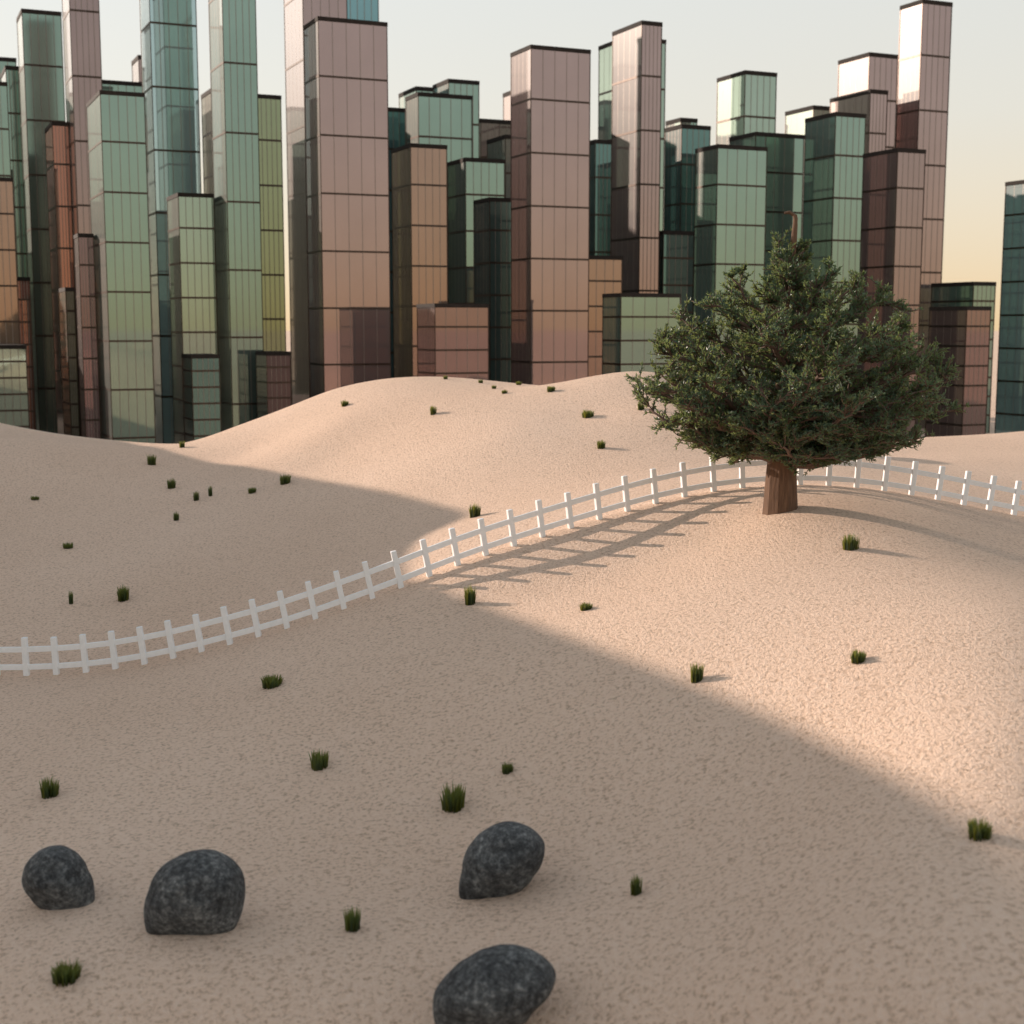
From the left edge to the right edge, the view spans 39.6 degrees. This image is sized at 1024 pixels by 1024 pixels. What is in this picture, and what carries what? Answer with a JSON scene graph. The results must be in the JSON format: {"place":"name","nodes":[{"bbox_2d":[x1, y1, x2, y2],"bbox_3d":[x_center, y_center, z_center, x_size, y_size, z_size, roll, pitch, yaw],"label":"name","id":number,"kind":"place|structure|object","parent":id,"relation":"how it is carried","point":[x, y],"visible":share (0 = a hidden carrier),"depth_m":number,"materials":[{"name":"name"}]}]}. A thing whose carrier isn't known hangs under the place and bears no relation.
{"place":"outdoors","nodes":[
{"label":"outdoors","id":0,"kind":"place"},
{"bbox_2d":[166,192,217,443],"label":"glass tower","id":1,"kind":"structure","parent":0,"point":[192,267],"depth_m":125.38,"materials":[{"name":"green glass"}]},
{"bbox_2d":[416,303,488,379],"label":"glass tower","id":2,"kind":"structure","parent":0,"point":[452,340],"depth_m":110.75,"materials":[{"name":"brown glass"}]},
{"bbox_2d":[0,331,1023,1023],"bbox_3d":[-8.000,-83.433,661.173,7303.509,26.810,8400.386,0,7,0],"label":"sand dunes","id":3,"kind":"structure","parent":0,"point":[780,805],"depth_m":26.85,"materials":[{"name":"beige sand"}]},
{"bbox_2d":[0,82,10,177],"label":"glass tower","id":4,"kind":"structure","parent":3,"relation":"on","point":[5,164],"depth_m":143.14,"materials":[{"name":"green glass"}]},
{"bbox_2d":[0,57,16,81],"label":"glass tower","id":5,"kind":"structure","parent":3,"relation":"on","point":[8,61],"depth_m":190.46,"materials":[{"name":"green glass"}]},
{"bbox_2d":[0,177,19,343],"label":"glass tower","id":6,"kind":"structure","parent":3,"relation":"on","point":[9,322],"depth_m":130.38,"materials":[{"name":"brown glass"}]},
{"bbox_2d":[0,65,27,276],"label":"glass tower","id":7,"kind":"structure","parent":3,"relation":"on","point":[9,75],"depth_m":161.67,"materials":[{"name":"teal glass"}]},
{"bbox_2d":[0,344,29,428],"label":"glass tower","id":8,"kind":"structure","parent":3,"relation":"on","point":[14,406],"depth_m":120.04,"materials":[{"name":"green glass"}]},
{"bbox_2d":[17,277,35,429],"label":"glass tower","id":9,"kind":"structure","parent":3,"relation":"on","point":[24,305],"depth_m":138.34,"materials":[{"name":"brown glass"}]},
{"bbox_2d":[16,8,65,432],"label":"glass tower","id":10,"kind":"structure","parent":3,"relation":"on","point":[41,70],"depth_m":154.48,"materials":[{"name":"green glass"}]},
{"bbox_2d":[39,776,59,798],"bbox_3d":[-8.740,5.198,26.943,0.387,0.470,0.363,1,7,6],"label":"grass tuft","id":11,"kind":"object","parent":3,"relation":"on","point":[48,788],"visible":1,"depth_m":26.89,"materials":[{"name":"green plant"}]},
{"bbox_2d":[22,845,94,909],"bbox_3d":[-7.035,5.723,22.112,1.098,1.088,1.005,0,7,0],"label":"boulder","id":12,"kind":"object","parent":3,"relation":"on","point":[56,877],"visible":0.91,"depth_m":21.77,"materials":[{"name":"stone"}]},
{"bbox_2d":[44,121,80,436],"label":"glass tower","id":13,"kind":"structure","parent":3,"relation":"on","point":[59,193],"depth_m":140.00,"materials":[{"name":"brown glass"}]},
{"bbox_2d":[51,958,83,986],"bbox_3d":[-6.174,6.376,19.745,0.428,0.291,0.463,0,7,-2],"label":"grass tuft","id":14,"kind":"object","parent":3,"relation":"on","point":[65,974],"visible":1,"depth_m":19.67,"materials":[{"name":"green plant"}]},
{"bbox_2d":[62,542,72,548],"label":"grass tuft","id":15,"kind":"object","parent":3,"relation":"on","point":[68,546],"visible":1,"depth_m":49.63,"materials":[{"name":"green plant"}]},
{"bbox_2d":[58,287,79,435],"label":"glass tower","id":16,"kind":"structure","parent":3,"relation":"on","point":[68,350],"depth_m":122.17,"materials":[{"name":"brown glass"}]},
{"bbox_2d":[68,592,72,603],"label":"grass tuft","id":17,"kind":"object","parent":3,"relation":"on","point":[70,596],"visible":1,"depth_m":43.41,"materials":[{"name":"green plant"}]},
{"bbox_2d":[62,0,101,422],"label":"glass tower","id":18,"kind":"structure","parent":3,"relation":"on","point":[82,52],"depth_m":135.69,"materials":[{"name":"brown glass"}]},
{"bbox_2d":[73,233,100,438],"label":"glass tower","id":19,"kind":"structure","parent":3,"relation":"on","point":[87,331],"depth_m":115.23,"materials":[{"name":"brown glass"}]},
{"bbox_2d":[86,90,155,442],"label":"glass tower","id":20,"kind":"structure","parent":3,"relation":"on","point":[117,154],"depth_m":111.23,"materials":[{"name":"green glass"}]},
{"bbox_2d":[102,80,141,92],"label":"glass tower","id":21,"kind":"structure","parent":3,"relation":"on","point":[115,85],"depth_m":167.46,"materials":[{"name":"green glass"}]},
{"bbox_2d":[117,585,129,601],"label":"grass tuft","id":22,"kind":"object","parent":3,"relation":"on","point":[122,594],"visible":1,"depth_m":43.40,"materials":[{"name":"green plant"}]},
{"bbox_2d":[131,55,141,81],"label":"glass tower","id":23,"kind":"structure","parent":3,"relation":"on","point":[136,69],"depth_m":192.82,"materials":[{"name":"pink glass"}]},
{"bbox_2d":[147,455,156,464],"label":"grass tuft","id":24,"kind":"object","parent":3,"relation":"on","point":[151,460],"visible":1,"depth_m":63.12,"materials":[{"name":"green plant"}]},
{"bbox_2d":[139,0,201,443],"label":"glass tower","id":25,"kind":"structure","parent":3,"relation":"on","point":[169,58],"depth_m":135.37,"materials":[{"name":"teal glass"}]},
{"bbox_2d":[167,478,175,488],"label":"grass tuft","id":26,"kind":"object","parent":3,"relation":"on","point":[171,484],"visible":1,"depth_m":58.30,"materials":[{"name":"green plant"}]},
{"bbox_2d":[173,512,178,520],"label":"grass tuft","id":27,"kind":"object","parent":3,"relation":"on","point":[176,517],"visible":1,"depth_m":53.14,"materials":[{"name":"green plant"}]},
{"bbox_2d":[179,441,184,447],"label":"grass tuft","id":28,"kind":"object","parent":3,"relation":"on","point":[181,444],"visible":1,"depth_m":67.89,"materials":[{"name":"green plant"}]},
{"bbox_2d":[144,849,244,934],"bbox_3d":[-4.684,5.648,21.040,1.474,1.319,1.242,0,7,0],"label":"boulder","id":29,"kind":"object","parent":3,"relation":"on","point":[199,892],"visible":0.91,"depth_m":20.60,"materials":[{"name":"stone"}]},
{"bbox_2d":[193,491,198,500],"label":"grass tuft","id":30,"kind":"object","parent":3,"relation":"on","point":[196,496],"visible":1,"depth_m":56.04,"materials":[{"name":"green plant"}]},
{"bbox_2d":[181,354,220,441],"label":"glass tower","id":31,"kind":"structure","parent":3,"relation":"on","point":[201,396],"depth_m":113.40,"materials":[{"name":"green glass"}]},
{"bbox_2d":[201,88,212,193],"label":"glass tower","id":32,"kind":"structure","parent":3,"relation":"on","point":[207,142],"depth_m":179.78,"materials":[{"name":"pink glass"}]},
{"bbox_2d":[208,486,211,495],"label":"grass tuft","id":33,"kind":"object","parent":3,"relation":"on","point":[209,491],"visible":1,"depth_m":56.58,"materials":[{"name":"green plant"}]},
{"bbox_2d":[208,0,263,431],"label":"glass tower","id":34,"kind":"structure","parent":3,"relation":"on","point":[234,115],"depth_m":123.41,"materials":[{"name":"green glass"}]},
{"bbox_2d":[247,487,256,493],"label":"grass tuft","id":35,"kind":"object","parent":3,"relation":"on","point":[251,490],"visible":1,"depth_m":56.23,"materials":[{"name":"green plant"}]},
{"bbox_2d":[260,674,283,689],"bbox_3d":[-5.385,3.765,31.871,0.498,0.352,0.519,-7,10,-42],"label":"grass tuft","id":36,"kind":"object","parent":3,"relation":"on","point":[270,682],"visible":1,"depth_m":31.79,"materials":[{"name":"green plant"}]},
{"bbox_2d":[258,94,285,350],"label":"glass tower","id":37,"kind":"structure","parent":3,"relation":"on","point":[272,214],"depth_m":143.58,"materials":[{"name":"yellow glass"}]},
{"bbox_2d":[255,351,291,417],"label":"glass tower","id":38,"kind":"structure","parent":3,"relation":"on","point":[273,380],"depth_m":121.03,"materials":[{"name":"pink glass"}]},
{"bbox_2d":[279,474,291,484],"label":"grass tuft","id":39,"kind":"object","parent":3,"relation":"on","point":[285,479],"visible":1,"depth_m":56.73,"materials":[{"name":"green plant"}]},
{"bbox_2d":[284,0,347,404],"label":"glass tower","id":40,"kind":"structure","parent":3,"relation":"on","point":[299,15],"depth_m":150.71,"materials":[{"name":"pink glass"}]},
{"bbox_2d":[308,750,329,770],"bbox_3d":[-3.680,4.721,27.184,0.395,0.423,0.398,5,9,35],"label":"grass tuft","id":41,"kind":"object","parent":3,"relation":"on","point":[319,761],"visible":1,"depth_m":27.12,"materials":[{"name":"green plant"}]},
{"bbox_2d":[341,399,348,406],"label":"grass tuft","id":42,"kind":"object","parent":3,"relation":"on","point":[344,403],"visible":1,"depth_m":64.81,"materials":[{"name":"green plant"}]},
{"bbox_2d":[303,16,390,397],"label":"glass tower","id":43,"kind":"structure","parent":3,"relation":"on","point":[347,156],"depth_m":118.58,"materials":[{"name":"pink glass"}]},
{"bbox_2d":[342,906,360,932],"bbox_3d":[-2.340,5.947,20.797,0.282,0.424,0.240,1,7,4],"label":"grass tuft","id":44,"kind":"object","parent":3,"relation":"on","point":[352,919],"visible":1,"depth_m":20.74,"materials":[{"name":"green plant"}]},
{"bbox_2d":[347,0,378,20],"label":"glass tower","id":45,"kind":"structure","parent":3,"relation":"on","point":[368,10],"depth_m":189.11,"materials":[{"name":"teal glass"}]},
{"bbox_2d":[388,107,405,377],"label":"glass tower","id":46,"kind":"structure","parent":3,"relation":"on","point":[397,125],"depth_m":166.68,"materials":[{"name":"teal glass"}]},
{"bbox_2d":[398,86,432,107],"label":"glass tower","id":47,"kind":"structure","parent":3,"relation":"on","point":[406,93],"depth_m":193.67,"materials":[{"name":"green glass"}]},
{"bbox_2d":[391,143,447,377],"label":"glass tower","id":48,"kind":"structure","parent":3,"relation":"on","point":[419,228],"depth_m":128.93,"materials":[{"name":"brown glass"}]},
{"bbox_2d":[430,405,436,414],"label":"grass tuft","id":49,"kind":"object","parent":3,"relation":"on","point":[433,410],"visible":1,"depth_m":59.31,"materials":[{"name":"green plant"}]},
{"bbox_2d":[405,92,472,161],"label":"glass tower","id":50,"kind":"structure","parent":3,"relation":"on","point":[439,119],"depth_m":160.95,"materials":[{"name":"green glass"}]},
{"bbox_2d":[440,782,465,813],"bbox_3d":[-1.045,4.991,24.999,0.454,0.568,0.480,2,8,13],"label":"grass tuft","id":51,"kind":"object","parent":3,"relation":"on","point":[453,801],"visible":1,"depth_m":24.91,"materials":[{"name":"green plant"}]},
{"bbox_2d":[433,79,479,157],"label":"glass tower","id":52,"kind":"structure","parent":3,"relation":"on","point":[459,87],"depth_m":180.74,"materials":[{"name":"green glass"}]},
{"bbox_2d":[464,585,476,605],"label":"grass tuft","id":53,"kind":"object","parent":3,"relation":"on","point":[470,596],"visible":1,"depth_m":34.94,"materials":[{"name":"green plant"}]},
{"bbox_2d":[468,503,480,517],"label":"grass tuft","id":54,"kind":"object","parent":3,"relation":"on","point":[474,511],"visible":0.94,"depth_m":43.88,"materials":[{"name":"green plant"}]},
{"bbox_2d":[447,157,504,303],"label":"glass tower","id":55,"kind":"structure","parent":3,"relation":"on","point":[469,180],"depth_m":149.10,"materials":[{"name":"green glass"}]},
{"bbox_2d":[473,197,510,382],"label":"glass tower","id":56,"kind":"structure","parent":3,"relation":"on","point":[492,252],"depth_m":139.39,"materials":[{"name":"green glass"}]},
{"bbox_2d":[433,944,555,1023],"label":"boulder","id":57,"kind":"object","parent":3,"relation":"on","point":[505,984],"visible":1,"depth_m":17.81,"materials":[{"name":"stone"}]},
{"bbox_2d":[479,118,510,157],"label":"glass tower","id":58,"kind":"structure","parent":3,"relation":"on","point":[490,128],"depth_m":190.58,"materials":[{"name":"brown glass"}]},
{"bbox_2d":[487,135,510,197],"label":"glass tower","id":59,"kind":"structure","parent":3,"relation":"on","point":[499,147],"depth_m":163.10,"materials":[{"name":"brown glass"}]},
{"bbox_2d":[459,821,544,899],"bbox_3d":[-0.155,5.363,21.792,1.318,1.231,1.093,0,7,0],"label":"boulder","id":60,"kind":"object","parent":3,"relation":"on","point":[504,858],"visible":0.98,"depth_m":21.43,"materials":[{"name":"stone"}]},
{"bbox_2d":[503,91,510,119],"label":"glass tower","id":61,"kind":"structure","parent":3,"relation":"on","point":[506,105],"depth_m":211.99,"materials":[{"name":"pink glass"}]},
{"bbox_2d":[501,761,513,774],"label":"grass tuft","id":62,"kind":"object","parent":3,"relation":"on","point":[507,768],"visible":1,"depth_m":25.81,"materials":[{"name":"green plant"}]},
{"bbox_2d":[0,456,1023,675],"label":"white fence","id":63,"kind":"object","parent":3,"relation":"on","point":[111,642],"visible":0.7,"depth_m":37.62,"materials":[{"name":"paint"}]},
{"bbox_2d":[510,44,590,384],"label":"glass tower","id":64,"kind":"structure","parent":3,"relation":"on","point":[550,154],"depth_m":128.96,"materials":[{"name":"pink glass"}]},
{"bbox_2d":[547,386,555,391],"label":"grass tuft","id":65,"kind":"object","parent":3,"relation":"on","point":[551,389],"visible":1,"depth_m":59.34,"materials":[{"name":"green plant"}]},
{"bbox_2d":[579,602,592,610],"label":"grass tuft","id":66,"kind":"object","parent":3,"relation":"on","point":[585,606],"visible":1,"depth_m":32.42,"materials":[{"name":"green plant"}]},
{"bbox_2d":[582,410,593,417],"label":"grass tuft","id":67,"kind":"object","parent":3,"relation":"on","point":[587,414],"visible":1,"depth_m":55.26,"materials":[{"name":"green plant"}]},
{"bbox_2d":[589,139,610,255],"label":"glass tower","id":68,"kind":"structure","parent":3,"relation":"on","point":[600,203],"depth_m":163.56,"materials":[{"name":"teal glass"}]},
{"bbox_2d":[597,440,605,448],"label":"grass tuft","id":69,"kind":"object","parent":3,"relation":"on","point":[601,444],"visible":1,"depth_m":50.88,"materials":[{"name":"green plant"}]},
{"bbox_2d":[588,255,622,376],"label":"glass tower","id":70,"kind":"structure","parent":3,"relation":"on","point":[605,274],"depth_m":137.31,"materials":[{"name":"brown glass"}]},
{"bbox_2d":[598,39,665,230],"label":"glass tower","id":71,"kind":"structure","parent":3,"relation":"on","point":[605,94],"depth_m":176.88,"materials":[{"name":"green glass"}]},
{"bbox_2d":[630,873,641,895],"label":"grass tuft","id":72,"kind":"object","parent":3,"relation":"on","point":[636,887],"visible":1,"depth_m":20.60,"materials":[{"name":"green plant"}]},
{"bbox_2d":[610,20,662,292],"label":"glass tower","id":73,"kind":"structure","parent":3,"relation":"on","point":[636,131],"depth_m":147.49,"materials":[{"name":"pink glass"}]},
{"bbox_2d":[637,403,644,409],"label":"grass tuft","id":74,"kind":"object","parent":3,"relation":"on","point":[640,407],"visible":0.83,"depth_m":55.14,"materials":[{"name":"green plant"}]},
{"bbox_2d":[602,293,680,375],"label":"glass tower","id":75,"kind":"structure","parent":3,"relation":"on","point":[632,323],"depth_m":115.74,"materials":[{"name":"green glass"}]},
{"bbox_2d":[659,230,693,382],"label":"glass tower","id":76,"kind":"structure","parent":3,"relation":"on","point":[676,255],"depth_m":149.42,"materials":[{"name":"green glass"}]},
{"bbox_2d":[666,117,697,127],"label":"glass tower","id":77,"kind":"structure","parent":3,"relation":"on","point":[680,120],"depth_m":193.11,"materials":[{"name":"green glass"}]},
{"bbox_2d":[664,124,710,230],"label":"glass tower","id":78,"kind":"structure","parent":3,"relation":"on","point":[683,142],"depth_m":162.29,"materials":[{"name":"teal glass"}]},
{"bbox_2d":[690,662,704,682],"bbox_3d":[3.483,2.998,26.703,0.282,0.426,0.260,-4,8,-26],"label":"grass tuft","id":79,"kind":"object","parent":3,"relation":"on","point":[696,674],"visible":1,"depth_m":26.66,"materials":[{"name":"green plant"}]},
{"bbox_2d":[693,144,767,392],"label":"glass tower","id":80,"kind":"structure","parent":3,"relation":"on","point":[730,207],"depth_m":135.31,"materials":[{"name":"green glass"}]},
{"bbox_2d":[716,70,776,144],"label":"glass tower","id":81,"kind":"structure","parent":3,"relation":"on","point":[746,101],"depth_m":174.46,"materials":[{"name":"green glass"}]},
{"bbox_2d":[729,132,804,384],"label":"glass tower","id":82,"kind":"structure","parent":3,"relation":"on","point":[785,165],"depth_m":152.98,"materials":[{"name":"green glass"}]},
{"bbox_2d":[624,211,969,514],"bbox_3d":[7.148,-3.745,36.850,8.477,7.973,8.697,0,7,0],"label":"bushy tree","id":83,"kind":"object","parent":3,"relation":"on","point":[790,422],"visible":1,"depth_m":35.46,"materials":[{"name":"green plant"}]},
{"bbox_2d":[785,105,829,223],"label":"glass tower","id":84,"kind":"structure","parent":3,"relation":"on","point":[795,121],"depth_m":182.17,"materials":[{"name":"green glass"}]},
{"bbox_2d":[799,112,866,390],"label":"glass tower","id":85,"kind":"structure","parent":3,"relation":"on","point":[834,149],"depth_m":146.43,"materials":[{"name":"green glass"}]},
{"bbox_2d":[842,534,859,550],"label":"grass tuft","id":86,"kind":"object","parent":3,"relation":"on","point":[850,542],"visible":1,"depth_m":33.13,"materials":[{"name":"green plant"}]},
{"bbox_2d":[849,649,866,663],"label":"grass tuft","id":87,"kind":"object","parent":3,"relation":"on","point":[857,657],"visible":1,"depth_m":25.10,"materials":[{"name":"green plant"}]},
{"bbox_2d":[830,89,887,152],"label":"glass tower","id":88,"kind":"structure","parent":3,"relation":"on","point":[872,104],"depth_m":170.30,"materials":[{"name":"pink glass"}]},
{"bbox_2d":[837,52,897,149],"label":"glass tower","id":89,"kind":"structure","parent":3,"relation":"on","point":[867,71],"depth_m":193.39,"materials":[{"name":"pink glass"}]},
{"bbox_2d":[856,148,925,436],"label":"glass tower","id":90,"kind":"structure","parent":3,"relation":"on","point":[892,209],"depth_m":135.45,"materials":[{"name":"pink glass"}]},
{"bbox_2d":[895,0,952,428],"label":"glass tower","id":91,"kind":"structure","parent":3,"relation":"on","point":[925,28],"depth_m":170.77,"materials":[{"name":"pink glass"}]},
{"bbox_2d":[925,306,991,436],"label":"glass tower","id":92,"kind":"structure","parent":3,"relation":"on","point":[962,333],"depth_m":130.32,"materials":[{"name":"pink glass"}]},
{"bbox_2d":[931,282,995,432],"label":"glass tower","id":93,"kind":"structure","parent":3,"relation":"on","point":[951,294],"depth_m":166.54,"materials":[{"name":"green glass"}]},
{"bbox_2d":[967,816,994,841],"bbox_3d":[6.027,4.060,18.271,0.353,0.302,0.331,2,8,18],"label":"grass tuft","id":94,"kind":"object","parent":3,"relation":"on","point":[979,831],"visible":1,"depth_m":18.22,"materials":[{"name":"green plant"}]},
{"bbox_2d":[995,180,1023,432],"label":"glass tower","id":95,"kind":"structure","parent":3,"relation":"on","point":[1009,413],"depth_m":148.24,"materials":[{"name":"teal glass"}]},
{"bbox_2d":[0,0,1023,330],"label":"sky","id":96,"kind":"structure","parent":0,"point":[431,42],"materials":[{"name":"white"}]}
]}

